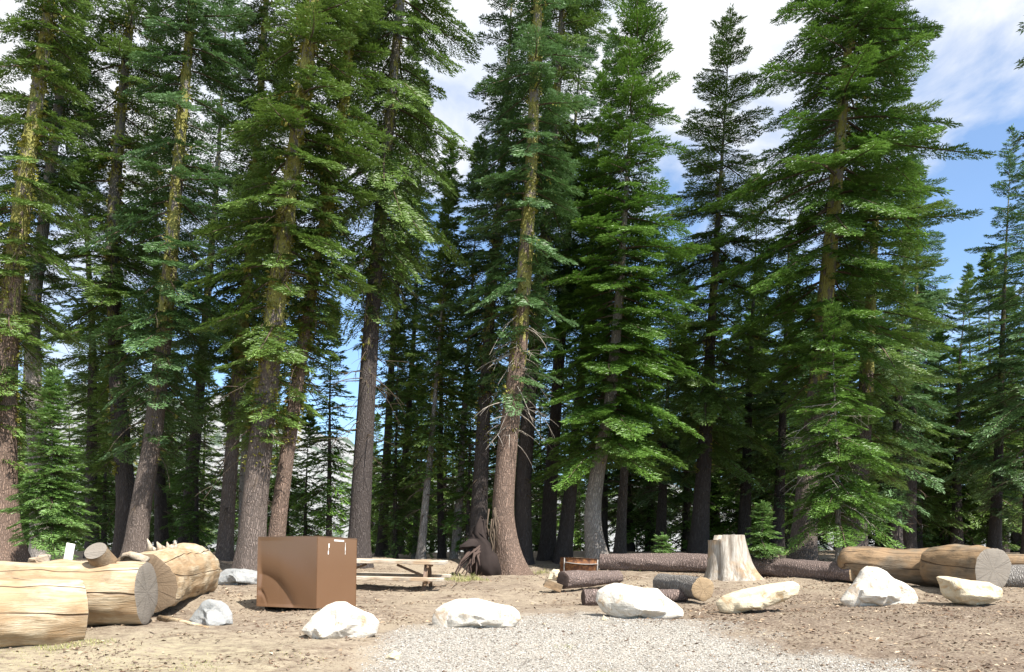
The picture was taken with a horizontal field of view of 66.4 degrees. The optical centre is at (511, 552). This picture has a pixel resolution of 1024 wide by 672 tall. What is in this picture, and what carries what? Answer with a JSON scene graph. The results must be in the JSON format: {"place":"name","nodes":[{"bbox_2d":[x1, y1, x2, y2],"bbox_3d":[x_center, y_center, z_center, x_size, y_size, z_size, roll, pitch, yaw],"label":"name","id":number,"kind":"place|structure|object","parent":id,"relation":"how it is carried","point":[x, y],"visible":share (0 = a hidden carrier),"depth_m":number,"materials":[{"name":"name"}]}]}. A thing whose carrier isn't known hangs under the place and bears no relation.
{"place":"outdoors","nodes":[
{"label":"outdoors","id":0,"kind":"place"},
{"bbox_2d":[0,550,1023,671],"bbox_3d":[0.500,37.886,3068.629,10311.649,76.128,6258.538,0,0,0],"label":"ground","id":1,"kind":"structure","parent":0,"point":[231,644],"depth_m":11.38,"materials":[{"name":"brown soil"}]},
{"bbox_2d":[0,575,88,648],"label":"peeled log","id":2,"kind":"object","parent":1,"relation":"on","point":[35,611],"visible":0.88,"depth_m":10.52,"materials":[{"name":"brown wood"}]},
{"bbox_2d":[0,366,101,560],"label":"young fir","id":3,"kind":"object","parent":1,"relation":"on","point":[46,507],"visible":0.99,"depth_m":18.24,"materials":[{"name":"green plant"}]},
{"bbox_2d":[0,0,107,562],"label":"fir tree","id":4,"kind":"object","parent":1,"relation":"on","point":[40,69],"visible":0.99,"depth_m":20.85,"materials":[{"name":"green plant"}]},
{"bbox_2d":[0,0,115,559],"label":"fir tree","id":5,"kind":"object","parent":1,"relation":"on","point":[60,105],"visible":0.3,"depth_m":23.90,"materials":[{"name":"green plant"}]},
{"bbox_2d":[55,377,84,546],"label":"forest fir","id":6,"kind":"object","parent":1,"relation":"on","point":[68,400],"visible":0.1,"depth_m":41.10,"materials":[{"name":"green plant"}]},
{"bbox_2d":[0,543,157,625],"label":"peeled log","id":7,"kind":"object","parent":1,"relation":"on","point":[123,593],"visible":0.58,"depth_m":11.77,"materials":[{"name":"brown wood"}]},
{"bbox_2d":[42,9,135,557],"bbox_3d":[-16.106,-10.791,29.890,4.085,22.578,4.070,0,0,0],"label":"fir tree","id":8,"kind":"object","parent":1,"relation":"on","point":[84,376],"visible":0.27,"depth_m":29.87,"materials":[{"name":"green plant"}]},
{"bbox_2d":[63,367,114,550],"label":"forest fir","id":9,"kind":"object","parent":1,"relation":"on","point":[81,516],"visible":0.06,"depth_m":35.89,"materials":[{"name":"green plant"}]},
{"bbox_2d":[59,368,132,550],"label":"fir tree","id":10,"kind":"object","parent":1,"relation":"on","point":[103,503],"visible":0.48,"depth_m":27.82,"materials":[{"name":"green plant"}]},
{"bbox_2d":[26,0,202,557],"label":"fir tree","id":11,"kind":"object","parent":1,"relation":"on","point":[110,284],"visible":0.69,"depth_m":23.84,"materials":[{"name":"green plant"}]},
{"bbox_2d":[101,0,219,547],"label":"fir tree","id":12,"kind":"object","parent":1,"relation":"on","point":[160,513],"visible":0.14,"depth_m":33.78,"materials":[{"name":"green plant"}]},
{"bbox_2d":[117,538,220,612],"bbox_3d":[-6.375,0.330,14.711,1.147,1.290,3.830,0,3,-8],"label":"peeled log","id":13,"kind":"object","parent":1,"relation":"on","point":[184,571],"visible":0.77,"depth_m":13.75,"materials":[{"name":"brown wood"}]},
{"bbox_2d":[77,0,265,556],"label":"fir tree","id":14,"kind":"object","parent":1,"relation":"on","point":[157,378],"visible":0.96,"depth_m":21.86,"materials":[{"name":"green plant"}]},
{"bbox_2d":[149,373,209,544],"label":"forest fir","id":15,"kind":"object","parent":1,"relation":"on","point":[170,506],"visible":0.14,"depth_m":38.43,"materials":[{"name":"green plant"}]},
{"bbox_2d":[151,401,216,546],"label":"forest fir","id":16,"kind":"object","parent":1,"relation":"on","point":[178,494],"visible":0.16,"depth_m":36.45,"materials":[{"name":"green plant"}]},
{"bbox_2d":[144,0,253,543],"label":"fir tree","id":17,"kind":"object","parent":1,"relation":"on","point":[188,276],"visible":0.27,"depth_m":30.86,"materials":[{"name":"green plant"}]},
{"bbox_2d":[160,357,237,553],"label":"fir tree","id":18,"kind":"object","parent":1,"relation":"on","point":[198,524],"visible":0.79,"depth_m":28.88,"materials":[{"name":"green plant"}]},
{"bbox_2d":[167,366,238,546],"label":"forest fir","id":19,"kind":"object","parent":1,"relation":"on","point":[206,458],"visible":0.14,"depth_m":40.53,"materials":[{"name":"green plant"}]},
{"bbox_2d":[189,599,232,625],"bbox_3d":[-4.707,0.958,12.276,0.606,0.476,0.439,0,0,34],"label":"boulder","id":20,"kind":"object","parent":1,"relation":"on","point":[209,612],"visible":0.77,"depth_m":12.20,"materials":[{"name":"grey stone"}]},
{"bbox_2d":[199,398,241,551],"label":"forest fir","id":21,"kind":"object","parent":1,"relation":"on","point":[215,516],"visible":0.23,"depth_m":34.22,"materials":[{"name":"green plant"}]},
{"bbox_2d":[218,569,256,584],"bbox_3d":[-6.413,0.605,18.599,1.280,0.474,0.879,0,0,-24],"label":"boulder","id":22,"kind":"object","parent":1,"relation":"on","point":[237,577],"visible":0.73,"depth_m":18.35,"materials":[{"name":"grey stone"}]},
{"bbox_2d":[183,0,313,560],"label":"fir tree","id":23,"kind":"object","parent":1,"relation":"on","point":[225,545],"visible":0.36,"depth_m":23.87,"materials":[{"name":"green plant"}]},
{"bbox_2d":[211,42,290,535],"bbox_3d":[-8.840,-8.635,26.789,2.838,18.539,2.815,0,0,0],"label":"fir tree","id":24,"kind":"object","parent":1,"relation":"on","point":[243,452],"visible":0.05,"depth_m":26.79,"materials":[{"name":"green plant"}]},
{"bbox_2d":[181,0,387,570],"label":"fir tree","id":25,"kind":"object","parent":1,"relation":"on","point":[309,21],"visible":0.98,"depth_m":19.71,"materials":[{"name":"green plant"}]},
{"bbox_2d":[267,405,312,535],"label":"forest fir","id":26,"kind":"object","parent":1,"relation":"on","point":[288,527],"visible":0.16,"depth_m":39.45,"materials":[{"name":"green plant"}]},
{"bbox_2d":[256,536,356,609],"bbox_3d":[-3.713,0.374,14.209,1.390,1.310,1.081,0,-2,27],"label":"food locker","id":27,"kind":"object","parent":1,"relation":"on","point":[315,572],"visible":1,"depth_m":13.78,"materials":[{"name":"brown metal"}]},
{"bbox_2d":[1,637,612,671],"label":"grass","id":28,"kind":"structure","parent":1,"relation":"on","point":[98,641],"depth_m":10.21,"materials":[{"name":"green plant"}]},
{"bbox_2d":[286,413,333,535],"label":"fir tree","id":29,"kind":"object","parent":1,"relation":"on","point":[305,528],"visible":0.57,"depth_m":28.99,"materials":[{"name":"green plant"}]},
{"bbox_2d":[290,297,355,536],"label":"fir tree","id":30,"kind":"object","parent":1,"relation":"on","point":[326,509],"visible":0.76,"depth_m":26.90,"materials":[{"name":"green plant"}]},
{"bbox_2d":[262,0,394,535],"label":"fir tree","id":31,"kind":"object","parent":1,"relation":"on","point":[312,307],"visible":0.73,"depth_m":20.81,"materials":[{"name":"green plant"}]},
{"bbox_2d":[301,601,379,638],"bbox_3d":[-2.484,0.976,11.265,1.024,0.566,0.700,0,0,-26],"label":"boulder","id":32,"kind":"object","parent":1,"relation":"on","point":[337,620],"visible":0.89,"depth_m":11.10,"materials":[{"name":"white stone"}]},
{"bbox_2d":[298,0,484,568],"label":"fir tree","id":33,"kind":"object","parent":1,"relation":"on","point":[386,231],"visible":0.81,"depth_m":22.83,"materials":[{"name":"green plant"}]},
{"bbox_2d":[352,0,439,555],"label":"fir tree","id":34,"kind":"object","parent":1,"relation":"on","point":[407,311],"visible":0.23,"depth_m":30.89,"materials":[{"name":"green plant"}]},
{"bbox_2d":[371,385,422,553],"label":"forest fir","id":35,"kind":"object","parent":1,"relation":"on","point":[380,474],"visible":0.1,"depth_m":39.69,"materials":[{"name":"green plant"}]},
{"bbox_2d":[356,558,450,590],"bbox_3d":[-2.969,0.494,17.839,3.000,0.693,1.642,1,2,2],"label":"picnic table","id":36,"kind":"object","parent":1,"relation":"on","point":[427,577],"visible":0.57,"depth_m":17.44,"materials":[{"name":"brown wood"}]},
{"bbox_2d":[371,317,436,558],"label":"fir tree","id":37,"kind":"object","parent":1,"relation":"on","point":[386,485],"visible":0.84,"depth_m":27.75,"materials":[{"name":"green plant"}]},
{"bbox_2d":[380,360,437,558],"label":"fir tree","id":38,"kind":"object","parent":1,"relation":"on","point":[414,370],"visible":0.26,"depth_m":29.82,"materials":[{"name":"green plant"}]},
{"bbox_2d":[376,67,454,553],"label":"fir tree","id":39,"kind":"object","parent":1,"relation":"on","point":[409,404],"visible":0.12,"depth_m":32.91,"materials":[{"name":"green plant"}]},
{"bbox_2d":[389,179,475,558],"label":"fir tree","id":40,"kind":"object","parent":1,"relation":"on","point":[433,420],"visible":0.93,"depth_m":25.97,"materials":[{"name":"green plant"}]},
{"bbox_2d":[397,134,476,558],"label":"fir tree","id":41,"kind":"object","parent":1,"relation":"on","point":[450,159],"visible":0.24,"depth_m":28.92,"materials":[{"name":"green plant"}]},
{"bbox_2d":[409,338,471,551],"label":"forest fir","id":42,"kind":"object","parent":1,"relation":"on","point":[448,541],"visible":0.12,"depth_m":41.71,"materials":[{"name":"green plant"}]},
{"bbox_2d":[429,371,495,554],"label":"fir tree","id":43,"kind":"object","parent":1,"relation":"on","point":[469,463],"visible":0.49,"depth_m":26.77,"materials":[{"name":"green plant"}]},
{"bbox_2d":[428,134,508,558],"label":"fir tree","id":44,"kind":"object","parent":1,"relation":"on","point":[456,537],"visible":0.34,"depth_m":26.91,"materials":[{"name":"green plant"}]},
{"bbox_2d":[432,598,520,627],"bbox_3d":[-0.551,0.962,12.320,1.399,0.521,0.748,0,0,0],"label":"boulder","id":45,"kind":"object","parent":1,"relation":"on","point":[473,612],"visible":0.9,"depth_m":12.08,"materials":[{"name":"white stone"}]},
{"bbox_2d":[454,507,501,576],"bbox_3d":[-0.860,-0.218,22.064,0.956,2.137,1.671,0,0,25],"label":"uprooted snag","id":46,"kind":"object","parent":1,"relation":"on","point":[480,556],"visible":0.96,"depth_m":21.95,"materials":[{"name":"brown wood"}]},
{"bbox_2d":[429,0,554,538],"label":"fir tree","id":47,"kind":"object","parent":1,"relation":"on","point":[479,485],"visible":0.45,"depth_m":25.38,"materials":[{"name":"green plant"}]},
{"bbox_2d":[471,362,518,541],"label":"fir tree","id":48,"kind":"object","parent":1,"relation":"on","point":[493,414],"visible":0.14,"depth_m":27.84,"materials":[{"name":"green plant"}]},
{"bbox_2d":[8,591,1017,671],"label":"gravel spill","id":49,"kind":"object","parent":1,"relation":"on","point":[601,636],"visible":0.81,"depth_m":10.76,"materials":[{"name":"grey gravel"}]},
{"bbox_2d":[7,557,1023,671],"bbox_3d":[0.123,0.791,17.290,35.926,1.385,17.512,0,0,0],"label":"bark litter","id":50,"kind":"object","parent":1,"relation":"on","point":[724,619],"visible":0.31,"depth_m":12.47,"materials":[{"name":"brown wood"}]},
{"bbox_2d":[487,398,543,544],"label":"forest fir","id":51,"kind":"object","parent":1,"relation":"on","point":[534,537],"visible":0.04,"depth_m":37.13,"materials":[{"name":"green plant"}]},
{"bbox_2d":[9,559,1023,671],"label":"dirt clods","id":52,"kind":"object","parent":1,"relation":"on","point":[1014,663],"visible":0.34,"depth_m":12.36,"materials":[{"name":"brown soil"}]},
{"bbox_2d":[459,0,596,574],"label":"fir tree","id":53,"kind":"object","parent":1,"relation":"on","point":[525,296],"visible":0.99,"depth_m":22.81,"materials":[{"name":"green plant"}]},
{"bbox_2d":[515,226,588,541],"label":"fir tree","id":54,"kind":"object","parent":1,"relation":"on","point":[536,470],"visible":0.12,"depth_m":29.90,"materials":[{"name":"green plant"}]},
{"bbox_2d":[486,0,618,564],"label":"fir tree","id":55,"kind":"object","parent":1,"relation":"on","point":[523,513],"visible":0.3,"depth_m":25.78,"materials":[{"name":"green plant"}]},
{"bbox_2d":[531,0,614,560],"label":"fir tree","id":56,"kind":"object","parent":1,"relation":"on","point":[547,545],"visible":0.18,"depth_m":27.72,"materials":[{"name":"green plant"}]},
{"bbox_2d":[560,557,597,570],"bbox_3d":[1.642,0.404,19.304,0.950,0.567,0.966,3,-2,0],"label":"fire ring","id":57,"kind":"object","parent":1,"relation":"on","point":[576,563],"visible":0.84,"depth_m":18.92,"materials":[{"name":"metal"}]},
{"bbox_2d":[557,399,612,550],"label":"forest fir","id":58,"kind":"object","parent":1,"relation":"on","point":[578,531],"visible":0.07,"depth_m":44.33,"materials":[{"name":"green plant"}]},
{"bbox_2d":[540,67,634,563],"bbox_3d":[2.488,-8.067,26.915,3.180,17.503,4.004,0,0,30],"label":"fir tree","id":59,"kind":"object","parent":1,"relation":"on","point":[564,546],"visible":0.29,"depth_m":26.77,"materials":[{"name":"green plant"}]},
{"bbox_2d":[557,570,622,588],"bbox_3d":[1.793,0.573,17.644,1.923,0.404,0.396,-1,1,-43],"label":"short log","id":60,"kind":"object","parent":1,"relation":"on","point":[574,579],"visible":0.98,"depth_m":17.31,"materials":[{"name":"brown wood"}]},
{"bbox_2d":[574,437,614,550],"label":"forest fir","id":61,"kind":"object","parent":1,"relation":"on","point":[582,490],"visible":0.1,"depth_m":39.43,"materials":[{"name":"plant"}]},
{"bbox_2d":[562,26,646,550],"bbox_3d":[4.193,-11.956,36.054,4.526,24.514,4.276,0,0,0],"label":"fir tree","id":62,"kind":"object","parent":1,"relation":"on","point":[607,49],"visible":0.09,"depth_m":35.79,"materials":[{"name":"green plant"}]},
{"bbox_2d":[528,0,720,568],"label":"fir tree","id":63,"kind":"object","parent":1,"relation":"on","point":[610,412],"visible":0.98,"depth_m":24.13,"materials":[{"name":"green plant"}]},
{"bbox_2d":[593,191,666,553],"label":"fir tree","id":64,"kind":"object","parent":1,"relation":"on","point":[620,544],"visible":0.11,"depth_m":29.84,"materials":[{"name":"green plant"}]},
{"bbox_2d":[583,304,678,551],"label":"forest fir","id":65,"kind":"object","parent":1,"relation":"on","point":[630,545],"visible":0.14,"depth_m":36.59,"materials":[{"name":"green plant"}]},
{"bbox_2d":[581,589,687,605],"bbox_3d":[2.427,0.863,15.452,2.117,0.342,0.331,-1,0,-8],"label":"short log","id":66,"kind":"object","parent":1,"relation":"on","point":[588,597],"visible":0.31,"depth_m":15.39,"materials":[{"name":"brown wood"}]},
{"bbox_2d":[653,573,713,600],"bbox_3d":[3.447,0.670,15.999,0.485,0.472,1.890,0,2,-15],"label":"short log","id":67,"kind":"object","parent":66,"relation":"on","point":[697,588],"visible":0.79,"depth_m":15.30,"materials":[{"name":"grey wood"}]},
{"bbox_2d":[596,583,683,619],"bbox_3d":[2.134,0.823,13.050,1.215,0.648,0.960,0,0,-37],"label":"boulder","id":68,"kind":"object","parent":1,"relation":"on","point":[620,600],"visible":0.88,"depth_m":12.89,"materials":[{"name":"white stone"}]},
{"bbox_2d":[606,318,692,551],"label":"forest fir","id":69,"kind":"object","parent":1,"relation":"on","point":[649,519],"visible":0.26,"depth_m":36.03,"materials":[{"name":"green plant"}]},
{"bbox_2d":[629,262,700,551],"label":"fir tree","id":70,"kind":"object","parent":1,"relation":"on","point":[662,510],"visible":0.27,"depth_m":32.90,"materials":[{"name":"green plant"}]},
{"bbox_2d":[634,340,738,551],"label":"forest fir","id":71,"kind":"object","parent":1,"relation":"on","point":[685,533],"visible":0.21,"depth_m":36.31,"materials":[{"name":"green plant"}]},
{"bbox_2d":[599,553,778,572],"bbox_3d":[4.902,0.271,21.942,4.898,0.563,0.548,1,0,15],"label":"bark log","id":72,"kind":"object","parent":1,"relation":"on","point":[681,562],"visible":0.58,"depth_m":22.01,"materials":[{"name":"brown wood"}]},
{"bbox_2d":[668,317,760,539],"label":"forest fir","id":73,"kind":"object","parent":1,"relation":"on","point":[717,525],"visible":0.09,"depth_m":38.73,"materials":[{"name":"green plant"}]},
{"bbox_2d":[632,3,814,553],"bbox_3d":[7.534,-9.667,28.046,6.691,20.198,7.317,0,0,0],"label":"fir tree","id":74,"kind":"object","parent":1,"relation":"on","point":[706,412],"visible":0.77,"depth_m":27.71,"materials":[{"name":"green plant"}]},
{"bbox_2d":[704,534,763,581],"bbox_3d":[5.571,0.147,19.547,1.647,1.208,1.476,0,0,0],"label":"tree stump","id":75,"kind":"object","parent":1,"relation":"on","point":[728,558],"visible":0.94,"depth_m":19.17,"materials":[{"name":"beige wood"}]},
{"bbox_2d":[693,313,794,543],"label":"forest fir","id":76,"kind":"object","parent":1,"relation":"on","point":[724,529],"visible":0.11,"depth_m":36.59,"materials":[{"name":"green plant"}]},
{"bbox_2d":[681,169,810,553],"bbox_3d":[9.797,-7.690,32.078,5.323,16.015,4.560,0,0,-23],"label":"fir tree","id":77,"kind":"object","parent":1,"relation":"on","point":[744,518],"visible":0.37,"depth_m":31.90,"materials":[{"name":"green plant"}]},
{"bbox_2d":[710,273,798,549],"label":"forest fir","id":78,"kind":"object","parent":1,"relation":"on","point":[766,493],"visible":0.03,"depth_m":37.58,"materials":[{"name":"green plant"}]},
{"bbox_2d":[716,581,799,613],"bbox_3d":[4.278,0.782,13.652,1.456,0.591,0.757,0,0,0],"label":"boulder","id":79,"kind":"object","parent":1,"relation":"on","point":[760,597],"visible":0.99,"depth_m":13.49,"materials":[{"name":"beige stone"}]},
{"bbox_2d":[744,500,784,558],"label":"baby fir","id":80,"kind":"object","parent":1,"relation":"on","point":[761,547],"visible":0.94,"depth_m":20.82,"materials":[{"name":"green plant"}]},
{"bbox_2d":[725,169,825,554],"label":"fir tree","id":81,"kind":"object","parent":1,"relation":"on","point":[779,499],"visible":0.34,"depth_m":30.78,"materials":[{"name":"green plant"}]},
{"bbox_2d":[732,282,826,548],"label":"forest fir","id":82,"kind":"object","parent":1,"relation":"on","point":[787,534],"visible":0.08,"depth_m":37.11,"materials":[{"name":"green plant"}]},
{"bbox_2d":[751,556,855,581],"bbox_3d":[7.259,0.404,20.146,0.531,0.624,3.491,0,2,-33],"label":"bark log","id":83,"kind":"object","parent":1,"relation":"on","point":[815,569],"visible":0.67,"depth_m":19.72,"materials":[{"name":"brown wood"}]},
{"bbox_2d":[698,0,996,560],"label":"fir tree","id":84,"kind":"object","parent":1,"relation":"on","point":[852,21],"visible":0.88,"depth_m":23.65,"materials":[{"name":"green plant"}]},
{"bbox_2d":[780,297,914,561],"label":"fir tree","id":85,"kind":"object","parent":1,"relation":"on","point":[820,501],"visible":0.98,"depth_m":21.35,"materials":[{"name":"green plant"}]},
{"bbox_2d":[794,0,963,548],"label":"fir tree","id":86,"kind":"object","parent":1,"relation":"on","point":[896,360],"visible":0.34,"depth_m":26.37,"materials":[{"name":"green plant"}]},
{"bbox_2d":[840,566,917,606],"bbox_3d":[7.171,0.677,15.431,1.448,0.843,0.858,0,0,-21],"label":"boulder","id":87,"kind":"object","parent":1,"relation":"on","point":[874,586],"visible":0.86,"depth_m":15.19,"materials":[{"name":"white stone"}]},
{"bbox_2d":[836,546,939,587],"bbox_3d":[9.002,0.267,18.467,2.500,1.024,0.989,6,3,26],"label":"weathered log","id":88,"kind":"object","parent":1,"relation":"on","point":[902,565],"visible":0.63,"depth_m":18.21,"materials":[{"name":"brown wood"}]},
{"bbox_2d":[851,263,938,546],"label":"forest fir","id":89,"kind":"object","parent":1,"relation":"on","point":[879,489],"visible":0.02,"depth_m":40.57,"materials":[{"name":"green plant"}]},
{"bbox_2d":[841,147,971,548],"bbox_3d":[14.791,-7.568,30.044,4.708,16.065,4.660,0,0,0],"label":"fir tree","id":90,"kind":"object","parent":1,"relation":"on","point":[893,493],"visible":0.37,"depth_m":29.67,"materials":[{"name":"green plant"}]},
{"bbox_2d":[868,284,975,548],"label":"forest fir","id":91,"kind":"object","parent":1,"relation":"on","point":[934,508],"visible":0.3,"depth_m":35.77,"materials":[{"name":"green plant"}]},
{"bbox_2d":[875,114,988,548],"bbox_3d":[17.160,-9.434,33.787,4.894,19.529,4.777,0,0,-29],"label":"fir tree","id":92,"kind":"object","parent":1,"relation":"on","point":[909,539],"visible":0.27,"depth_m":33.68,"materials":[{"name":"green plant"}]},
{"bbox_2d":[905,324,990,547],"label":"forest fir","id":93,"kind":"object","parent":1,"relation":"on","point":[942,542],"visible":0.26,"depth_m":37.82,"materials":[{"name":"green plant"}]},
{"bbox_2d":[922,348,993,545],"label":"forest fir","id":94,"kind":"object","parent":1,"relation":"on","point":[955,354],"visible":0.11,"depth_m":39.03,"materials":[{"name":"green plant"}]},
{"bbox_2d":[919,544,1010,587],"bbox_3d":[9.793,0.327,17.002,1.003,1.050,1.498,0,1,-18],"label":"weathered log","id":95,"kind":"object","parent":1,"relation":"on","point":[981,563],"visible":0.79,"depth_m":16.45,"materials":[{"name":"brown wood"}]},
{"bbox_2d":[921,272,1009,544],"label":"fir tree","id":96,"kind":"object","parent":1,"relation":"on","point":[957,506],"visible":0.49,"depth_m":36.79,"materials":[{"name":"green plant"}]},
{"bbox_2d":[936,576,1002,605],"bbox_3d":[8.841,0.733,15.098,1.103,0.578,0.810,0,0,-33],"label":"boulder","id":97,"kind":"object","parent":1,"relation":"on","point":[963,591],"visible":0.98,"depth_m":14.92,"materials":[{"name":"beige stone"}]},
{"bbox_2d":[930,123,1023,549],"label":"fir tree","id":98,"kind":"object","parent":1,"relation":"on","point":[994,539],"visible":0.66,"depth_m":32.91,"materials":[{"name":"green plant"}]},
{"bbox_2d":[936,252,1023,551],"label":"forest fir","id":99,"kind":"object","parent":1,"relation":"on","point":[988,257],"visible":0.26,"depth_m":36.73,"materials":[{"name":"green plant"}]},
{"bbox_2d":[945,262,1019,545],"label":"forest fir","id":100,"kind":"object","parent":1,"relation":"on","point":[968,266],"visible":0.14,"depth_m":49.01,"materials":[{"name":"green plant"}]},
{"bbox_2d":[953,145,1023,553],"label":"fir tree","id":101,"kind":"object","parent":1,"relation":"on","point":[1008,421],"visible":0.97,"depth_m":31.47,"materials":[{"name":"green plant"}]},
{"bbox_2d":[966,285,1023,552],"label":"forest fir","id":102,"kind":"object","parent":1,"relation":"on","point":[1015,537],"visible":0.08,"depth_m":38.52,"materials":[{"name":"green plant"}]},
{"bbox_2d":[1004,564,1023,587],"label":"bark log","id":103,"kind":"object","parent":1,"relation":"on","point":[1016,577],"visible":0.38,"depth_m":17.24,"materials":[{"name":"grey wood"}]},
{"bbox_2d":[0,0,1023,481],"label":"sky","id":104,"kind":"structure","parent":0,"point":[979,84],"materials":[{"name":"blue"}]},
{"bbox_2d":[18,382,1009,551],"label":"mountain","id":105,"kind":"structure","parent":0,"point":[348,457],"depth_m":1178.15,"materials":[{"name":"stone"}]},
{"bbox_2d":[352,612,930,671],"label":"gravel","id":106,"kind":"structure","parent":0,"point":[560,628],"depth_m":10.52,"materials":[{"name":"grey gravel"}]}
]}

